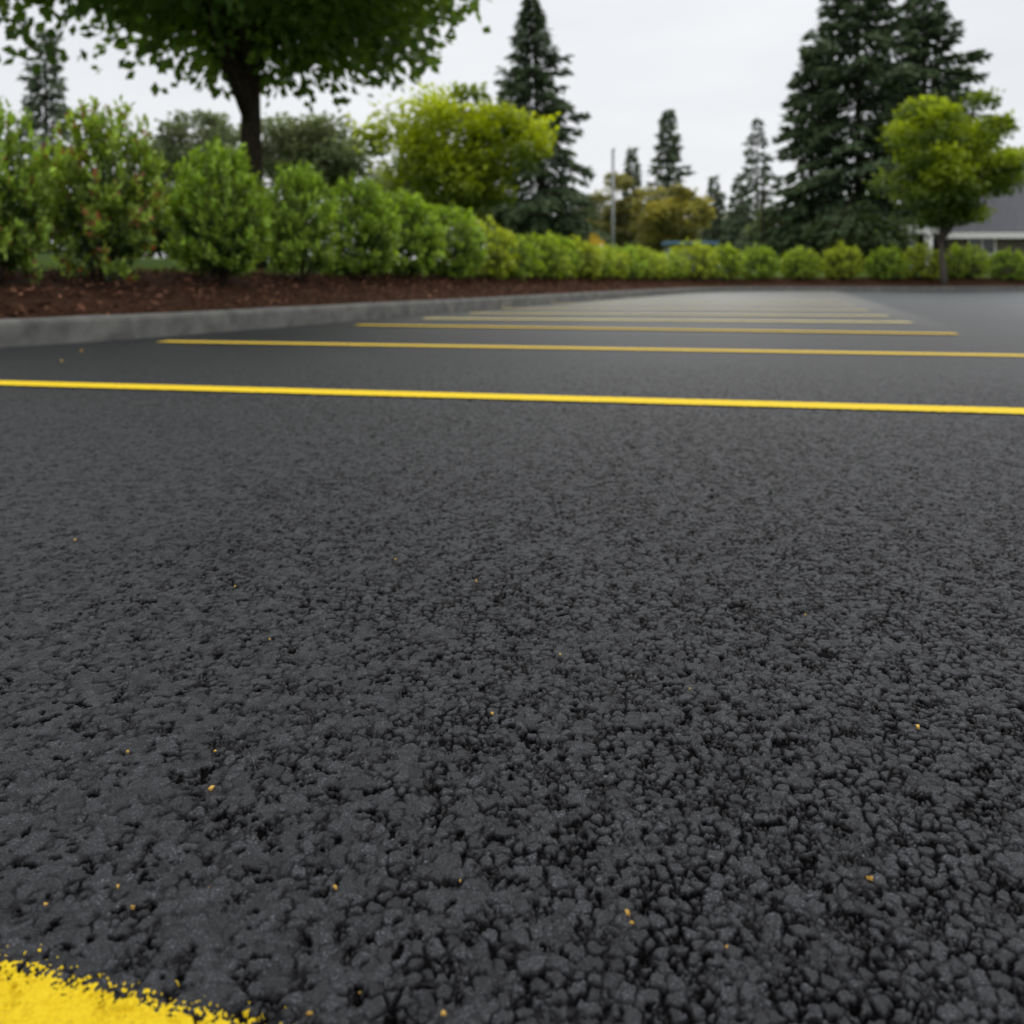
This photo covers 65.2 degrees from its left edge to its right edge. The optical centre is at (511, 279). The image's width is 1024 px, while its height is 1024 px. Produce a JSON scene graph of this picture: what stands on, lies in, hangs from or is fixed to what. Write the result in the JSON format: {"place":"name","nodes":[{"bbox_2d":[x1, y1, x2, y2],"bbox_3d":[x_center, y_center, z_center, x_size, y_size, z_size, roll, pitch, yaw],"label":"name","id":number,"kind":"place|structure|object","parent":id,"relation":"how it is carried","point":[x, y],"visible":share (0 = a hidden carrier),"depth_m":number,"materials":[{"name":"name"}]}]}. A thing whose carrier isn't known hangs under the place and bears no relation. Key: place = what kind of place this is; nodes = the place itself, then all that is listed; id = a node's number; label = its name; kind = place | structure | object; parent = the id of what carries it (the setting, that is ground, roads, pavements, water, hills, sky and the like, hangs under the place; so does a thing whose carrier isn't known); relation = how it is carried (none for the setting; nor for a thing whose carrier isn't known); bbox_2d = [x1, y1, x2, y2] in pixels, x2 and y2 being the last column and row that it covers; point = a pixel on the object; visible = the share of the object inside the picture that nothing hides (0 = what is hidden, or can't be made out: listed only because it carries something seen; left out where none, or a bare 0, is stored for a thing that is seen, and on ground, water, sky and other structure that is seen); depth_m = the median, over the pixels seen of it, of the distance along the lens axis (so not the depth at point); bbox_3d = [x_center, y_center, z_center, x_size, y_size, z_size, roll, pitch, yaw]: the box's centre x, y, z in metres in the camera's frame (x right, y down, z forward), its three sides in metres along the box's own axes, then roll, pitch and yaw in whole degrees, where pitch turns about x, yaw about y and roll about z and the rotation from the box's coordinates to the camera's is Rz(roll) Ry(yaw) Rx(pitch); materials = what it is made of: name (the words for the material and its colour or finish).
{"place":"outdoors","nodes":[
{"label":"outdoors","id":0,"kind":"place"},
{"bbox_2d":[0,291,1023,1023],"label":"asphalt","id":1,"kind":"structure","parent":0,"point":[774,635],"depth_m":1.03,"materials":[{"name":"black asphalt"}]},
{"bbox_2d":[0,944,285,1023],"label":"parking line","id":2,"kind":"object","parent":1,"relation":"on","point":[37,1000],"visible":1,"depth_m":0.55,"materials":[{"name":"yellow paint"}]},
{"bbox_2d":[0,380,1023,413],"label":"parking line","id":3,"kind":"object","parent":1,"relation":"on","point":[600,399],"visible":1,"depth_m":3.37,"materials":[{"name":"yellow paint"}]},
{"bbox_2d":[159,340,1023,355],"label":"parking line","id":4,"kind":"object","parent":1,"relation":"on","point":[802,351],"visible":1,"depth_m":5.79,"materials":[{"name":"yellow paint"}]},
{"bbox_2d":[358,324,956,333],"bbox_3d":[1.201,0.496,8.149,6.030,0.001,0.220,0,0,14],"label":"parking line","id":5,"kind":"object","parent":1,"relation":"on","point":[664,329],"visible":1,"depth_m":8.02,"materials":[{"name":"yellow paint"}]},
{"bbox_2d":[422,318,912,322],"bbox_3d":[1.778,0.496,9.909,5.920,0.001,0.270,0,0,9],"label":"parking line","id":6,"kind":"object","parent":1,"relation":"on","point":[674,320],"visible":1,"depth_m":9.80,"materials":[{"name":"yellow paint"}]},
{"bbox_2d":[501,308,834,309],"bbox_3d":[2.845,0.496,13.649,6.160,0.001,0.270,0,0,7],"label":"parking line","id":7,"kind":"object","parent":1,"relation":"on","point":[708,309],"visible":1,"depth_m":13.45,"materials":[{"name":"yellow paint"}]},
{"bbox_2d":[484,313,885,315],"bbox_3d":[2.296,0.496,11.572,5.920,0.001,0.270,0,0,9],"label":"parking line","id":8,"kind":"object","parent":1,"relation":"on","point":[682,314],"visible":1,"depth_m":11.51,"materials":[{"name":"yellow paint"}]},
{"bbox_2d":[650,304,736,304],"bbox_3d":[3.628,0.496,16.216,6.320,0.001,0.270,0,0,8],"label":"parking line","id":9,"kind":"object","parent":1,"relation":"on","point":[693,304],"visible":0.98,"depth_m":16.20,"materials":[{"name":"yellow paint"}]},
{"bbox_2d":[594,300,846,301],"bbox_3d":[4.520,0.496,18.973,6.480,0.001,0.270,0,0,8],"label":"parking line","id":10,"kind":"object","parent":1,"relation":"on","point":[618,300],"visible":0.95,"depth_m":19.36,"materials":[{"name":"yellow paint"}]},
{"bbox_2d":[0,0,1023,264],"label":"sky","id":11,"kind":"structure","parent":0,"point":[722,66],"materials":[{"name":"white"}]},
{"bbox_2d":[17,253,1020,277],"bbox_3d":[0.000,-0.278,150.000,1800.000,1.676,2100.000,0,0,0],"label":"ground","id":12,"kind":"structure","parent":0,"point":[141,262],"depth_m":12.37,"materials":[{"name":"green plant"}]},
{"bbox_2d":[1,202,51,248],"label":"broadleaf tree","id":13,"kind":"object","parent":12,"relation":"on","point":[8,212],"visible":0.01,"depth_m":24.53,"materials":[{"name":"green plant"}]},
{"bbox_2d":[4,31,91,253],"bbox_3d":[-23.486,-5.934,40.166,5.438,13.292,6.274,0,0,0],"label":"conifer tree","id":14,"kind":"object","parent":12,"relation":"on","point":[55,109],"visible":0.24,"depth_m":39.75,"materials":[{"name":"green plant"}]},
{"bbox_2d":[46,175,120,251],"bbox_3d":[-14.280,-1.951,26.775,5.045,3.437,4.822,0,0,0],"label":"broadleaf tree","id":15,"kind":"object","parent":12,"relation":"on","point":[109,243],"visible":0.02,"depth_m":26.07,"materials":[{"name":"green plant"}]},
{"bbox_2d":[108,183,228,258],"bbox_3d":[-10.021,-1.552,23.967,3.890,2.567,4.423,0,0,0],"label":"broadleaf tree","id":16,"kind":"object","parent":12,"relation":"on","point":[162,234],"visible":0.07,"depth_m":23.42,"materials":[{"name":"green plant"}]},
{"bbox_2d":[134,108,272,193],"bbox_3d":[-14.725,-4.210,37.830,6.221,7.555,5.670,0,0,0],"label":"broadleaf tree","id":17,"kind":"object","parent":12,"relation":"on","point":[172,147],"visible":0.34,"depth_m":36.61,"materials":[{"name":"green plant"}]},
{"bbox_2d":[0,0,493,268],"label":"maple tree","id":18,"kind":"object","parent":12,"relation":"on","point":[239,43],"visible":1,"depth_m":13.47,"materials":[{"name":"green plant"}]},
{"bbox_2d":[228,193,321,260],"bbox_3d":[-8.183,-1.617,26.325,4.456,2.645,4.669,0,0,0],"label":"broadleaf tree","id":19,"kind":"object","parent":12,"relation":"on","point":[276,213],"visible":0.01,"depth_m":25.25,"materials":[{"name":"green plant"}]},
{"bbox_2d":[223,108,379,262],"bbox_3d":[-8.782,-3.776,34.199,6.436,6.756,5.481,0,0,0],"label":"broadleaf tree","id":20,"kind":"object","parent":12,"relation":"on","point":[314,140],"visible":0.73,"depth_m":32.83,"materials":[{"name":"green plant"}]},
{"bbox_2d":[339,165,430,254],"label":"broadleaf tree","id":21,"kind":"object","parent":12,"relation":"on","point":[378,174],"visible":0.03,"depth_m":48.58,"materials":[{"name":"green plant"}]},
{"bbox_2d":[345,81,560,254],"bbox_3d":[-1.618,-2.914,23.419,5.965,5.761,5.368,0,0,0],"label":"broadleaf tree","id":22,"kind":"object","parent":12,"relation":"on","point":[437,169],"visible":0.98,"depth_m":21.97,"materials":[{"name":"green plant"}]},
{"bbox_2d":[483,203,525,234],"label":"broadleaf tree","id":23,"kind":"object","parent":12,"relation":"on","point":[506,224],"visible":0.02,"depth_m":58.44,"materials":[{"name":"green plant"}]},
{"bbox_2d":[0,265,1023,318],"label":"mulch bed","id":24,"kind":"object","parent":12,"relation":"on","point":[64,299],"visible":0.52,"depth_m":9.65,"materials":[{"name":"brown wood"}]},
{"bbox_2d":[0,96,62,284],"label":"shrub","id":25,"kind":"object","parent":24,"relation":"on","point":[19,239],"visible":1,"depth_m":7.37,"materials":[{"name":"green plant"}]},
{"bbox_2d":[31,93,173,282],"bbox_3d":[-4.283,-0.903,8.309,1.405,2.137,1.364,0,0,-15],"label":"shrub","id":26,"kind":"object","parent":24,"relation":"on","point":[130,180],"visible":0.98,"depth_m":8.09,"materials":[{"name":"green plant"}]},
{"bbox_2d":[160,134,274,284],"bbox_3d":[-3.522,-0.803,9.600,1.312,1.935,1.484,0,0,-22],"label":"shrub","id":27,"kind":"object","parent":24,"relation":"on","point":[250,227],"visible":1,"depth_m":9.36,"materials":[{"name":"green plant"}]},
{"bbox_2d":[259,159,341,281],"bbox_3d":[-2.951,-0.774,11.191,1.176,1.884,1.200,0,0,-30],"label":"shrub","id":28,"kind":"object","parent":24,"relation":"on","point":[290,254],"visible":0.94,"depth_m":10.99,"materials":[{"name":"green plant"}]},
{"bbox_2d":[309,170,403,280],"bbox_3d":[-2.482,-0.801,12.845,1.672,1.932,1.479,0,0,-32],"label":"shrub","id":29,"kind":"object","parent":24,"relation":"on","point":[375,260],"visible":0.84,"depth_m":12.58,"materials":[{"name":"green plant"}]},
{"bbox_2d":[357,187,447,279],"bbox_3d":[-1.944,-0.750,14.361,1.705,1.829,1.672,0,0,-9],"label":"shrub","id":30,"kind":"object","parent":24,"relation":"on","point":[411,214],"visible":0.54,"depth_m":14.07,"materials":[{"name":"green plant"}]},
{"bbox_2d":[407,200,488,280],"bbox_3d":[-1.265,-0.714,15.859,1.751,1.737,1.548,0,0,14],"label":"shrub","id":31,"kind":"object","parent":24,"relation":"on","point":[466,265],"visible":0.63,"depth_m":15.57,"materials":[{"name":"green plant"}]},
{"bbox_2d":[448,213,521,280],"bbox_3d":[-0.657,-0.653,17.408,1.744,1.612,1.856,0,0,1],"label":"shrub","id":32,"kind":"object","parent":24,"relation":"on","point":[500,268],"visible":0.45,"depth_m":17.07,"materials":[{"name":"green plant"}]},
{"bbox_2d":[478,229,545,281],"bbox_3d":[-0.232,-0.564,19.047,2.112,1.410,1.987,0,0,-26],"label":"shrub","id":33,"kind":"object","parent":24,"relation":"on","point":[520,270],"visible":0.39,"depth_m":18.79,"materials":[{"name":"green plant"}]},
{"bbox_2d":[509,231,573,281],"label":"shrub","id":34,"kind":"object","parent":24,"relation":"on","point":[560,262],"visible":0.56,"depth_m":20.18,"materials":[{"name":"green plant"}]},
{"bbox_2d":[522,230,583,278],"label":"shrub","id":35,"kind":"object","parent":24,"relation":"on","point":[571,244],"visible":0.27,"depth_m":22.12,"materials":[{"name":"green plant"}]},
{"bbox_2d":[547,234,606,280],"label":"shrub","id":36,"kind":"object","parent":24,"relation":"on","point":[591,269],"visible":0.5,"depth_m":23.32,"materials":[{"name":"green plant"}]},
{"bbox_2d":[576,245,618,279],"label":"shrub","id":37,"kind":"object","parent":24,"relation":"on","point":[606,270],"visible":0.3,"depth_m":24.95,"materials":[{"name":"green plant"}]},
{"bbox_2d":[588,243,632,279],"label":"shrub","id":38,"kind":"object","parent":24,"relation":"on","point":[620,268],"visible":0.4,"depth_m":26.55,"materials":[{"name":"green plant"}]},
{"bbox_2d":[602,241,648,280],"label":"shrub","id":39,"kind":"object","parent":24,"relation":"on","point":[636,268],"visible":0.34,"depth_m":27.78,"materials":[{"name":"green plant"}]},
{"bbox_2d":[619,243,660,280],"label":"shrub","id":40,"kind":"object","parent":24,"relation":"on","point":[651,269],"visible":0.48,"depth_m":29.47,"materials":[{"name":"green plant"}]},
{"bbox_2d":[633,247,669,279],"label":"shrub","id":41,"kind":"object","parent":24,"relation":"on","point":[663,267],"visible":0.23,"depth_m":30.96,"materials":[{"name":"green plant"}]},
{"bbox_2d":[651,251,674,279],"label":"shrub","id":42,"kind":"object","parent":24,"relation":"on","point":[671,269],"visible":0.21,"depth_m":32.54,"materials":[{"name":"green plant"}]},
{"bbox_2d":[660,251,690,279],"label":"shrub","id":43,"kind":"object","parent":24,"relation":"on","point":[680,272],"visible":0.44,"depth_m":33.80,"materials":[{"name":"green plant"}]},
{"bbox_2d":[668,237,720,280],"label":"shrub","id":44,"kind":"object","parent":24,"relation":"on","point":[696,251],"visible":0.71,"depth_m":35.11,"materials":[{"name":"green plant"}]},
{"bbox_2d":[701,242,747,281],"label":"shrub","id":45,"kind":"object","parent":24,"relation":"on","point":[735,271],"visible":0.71,"depth_m":36.55,"materials":[{"name":"green plant"}]},
{"bbox_2d":[739,242,781,280],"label":"shrub","id":46,"kind":"object","parent":24,"relation":"on","point":[766,271],"visible":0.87,"depth_m":37.42,"materials":[{"name":"green plant"}]},
{"bbox_2d":[778,245,824,279],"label":"shrub","id":47,"kind":"object","parent":24,"relation":"on","point":[810,272],"visible":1,"depth_m":37.84,"materials":[{"name":"green plant"}]},
{"bbox_2d":[821,240,865,280],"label":"shrub","id":48,"kind":"object","parent":24,"relation":"on","point":[832,269],"visible":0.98,"depth_m":37.98,"materials":[{"name":"green plant"}]},
{"bbox_2d":[861,244,910,280],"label":"shrub","id":49,"kind":"object","parent":24,"relation":"on","point":[894,270],"visible":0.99,"depth_m":38.06,"materials":[{"name":"green plant"}]},
{"bbox_2d":[899,240,946,279],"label":"shrub","id":50,"kind":"object","parent":24,"relation":"on","point":[932,270],"visible":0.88,"depth_m":38.34,"materials":[{"name":"green plant"}]},
{"bbox_2d":[945,242,991,279],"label":"shrub","id":51,"kind":"object","parent":24,"relation":"on","point":[967,265],"visible":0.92,"depth_m":38.48,"materials":[{"name":"green plant"}]},
{"bbox_2d":[986,246,1023,280],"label":"shrub","id":52,"kind":"object","parent":24,"relation":"on","point":[1014,273],"visible":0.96,"depth_m":38.41,"materials":[{"name":"green plant"}]},
{"bbox_2d":[0,286,1023,346],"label":"kerb","id":53,"kind":"structure","parent":12,"relation":"on","point":[15,332],"depth_m":8.58,"materials":[{"name":"concrete"}]},
{"bbox_2d":[477,0,610,264],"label":"conifer tree","id":54,"kind":"object","parent":12,"relation":"on","point":[534,212],"visible":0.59,"depth_m":44.31,"materials":[{"name":"green plant"}]},
{"bbox_2d":[554,207,597,245],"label":"broadleaf tree","id":55,"kind":"object","parent":12,"relation":"on","point":[576,220],"visible":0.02,"depth_m":70.47,"materials":[{"name":"green plant"}]},
{"bbox_2d":[589,233,604,245],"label":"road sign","id":56,"kind":"object","parent":12,"relation":"on","point":[595,241],"visible":0.43,"depth_m":43.98,"materials":[{"name":"metal"}]},
{"bbox_2d":[611,148,614,246],"bbox_3d":[5.050,-3.354,39.860,0.340,6.352,0.620,0,0,0],"label":"lamp pole","id":57,"kind":"object","parent":12,"relation":"on","point":[613,212],"visible":0.71,"depth_m":39.94,"materials":[{"name":"metal"}]},
{"bbox_2d":[583,171,643,250],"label":"broadleaf tree","id":58,"kind":"object","parent":12,"relation":"on","point":[623,212],"visible":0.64,"depth_m":64.83,"materials":[{"name":"green plant"}]},
{"bbox_2d":[620,147,647,259],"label":"conifer tree","id":59,"kind":"object","parent":12,"relation":"on","point":[629,169],"visible":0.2,"depth_m":79.74,"materials":[{"name":"green plant"}]},
{"bbox_2d":[638,109,703,269],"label":"conifer tree","id":60,"kind":"object","parent":12,"relation":"on","point":[669,152],"visible":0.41,"depth_m":74.64,"materials":[{"name":"green plant"}]},
{"bbox_2d":[626,182,716,253],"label":"broadleaf tree","id":61,"kind":"object","parent":12,"relation":"on","point":[660,224],"visible":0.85,"depth_m":60.80,"materials":[{"name":"green plant"}]},
{"bbox_2d":[662,241,718,266],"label":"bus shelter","id":62,"kind":"object","parent":12,"relation":"on","point":[710,243],"visible":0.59,"depth_m":57.21,"materials":[{"name":"blue paint"}]},
{"bbox_2d":[697,174,728,255],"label":"conifer tree","id":63,"kind":"object","parent":12,"relation":"on","point":[711,191],"visible":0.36,"depth_m":84.68,"materials":[{"name":"green plant"}]},
{"bbox_2d":[688,208,754,258],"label":"broadleaf tree","id":64,"kind":"object","parent":12,"relation":"on","point":[723,218],"visible":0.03,"depth_m":89.23,"materials":[{"name":"green plant"}]},
{"bbox_2d":[718,178,752,269],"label":"conifer tree","id":65,"kind":"object","parent":12,"relation":"on","point":[731,206],"visible":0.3,"depth_m":81.75,"materials":[{"name":"green plant"}]},
{"bbox_2d":[722,118,780,269],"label":"conifer tree","id":66,"kind":"object","parent":12,"relation":"on","point":[744,191],"visible":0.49,"depth_m":69.88,"materials":[{"name":"green plant"}]},
{"bbox_2d":[738,204,804,253],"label":"broadleaf tree","id":67,"kind":"object","parent":12,"relation":"on","point":[751,231],"visible":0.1,"depth_m":59.32,"materials":[{"name":"green plant"}]},
{"bbox_2d":[752,44,865,269],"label":"conifer tree","id":68,"kind":"object","parent":12,"relation":"on","point":[798,81],"visible":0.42,"depth_m":51.57,"materials":[{"name":"green plant"}]},
{"bbox_2d":[744,0,952,272],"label":"conifer tree","id":69,"kind":"object","parent":12,"relation":"on","point":[861,71],"visible":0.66,"depth_m":49.09,"materials":[{"name":"green plant"}]},
{"bbox_2d":[801,199,935,269],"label":"broadleaf tree","id":70,"kind":"object","parent":12,"relation":"on","point":[860,240],"visible":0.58,"depth_m":45.28,"materials":[{"name":"green plant"}]},
{"bbox_2d":[843,0,993,267],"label":"conifer tree","id":71,"kind":"object","parent":12,"relation":"on","point":[932,24],"visible":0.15,"depth_m":51.88,"materials":[{"name":"green plant"}]},
{"bbox_2d":[862,86,1023,284],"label":"broadleaf tree","id":72,"kind":"object","parent":12,"relation":"on","point":[957,169],"visible":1,"depth_m":36.20,"materials":[{"name":"green plant"}]},
{"bbox_2d":[898,173,1023,273],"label":"house","id":73,"kind":"structure","parent":12,"relation":"on","point":[1002,229],"depth_m":46.00,"materials":[{"name":"grey"}]},
{"bbox_2d":[968,238,995,255],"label":"window","id":74,"kind":"structure","parent":73,"relation":"in","point":[989,244],"depth_m":45.97,"materials":[{"name":"glass"}]}
]}

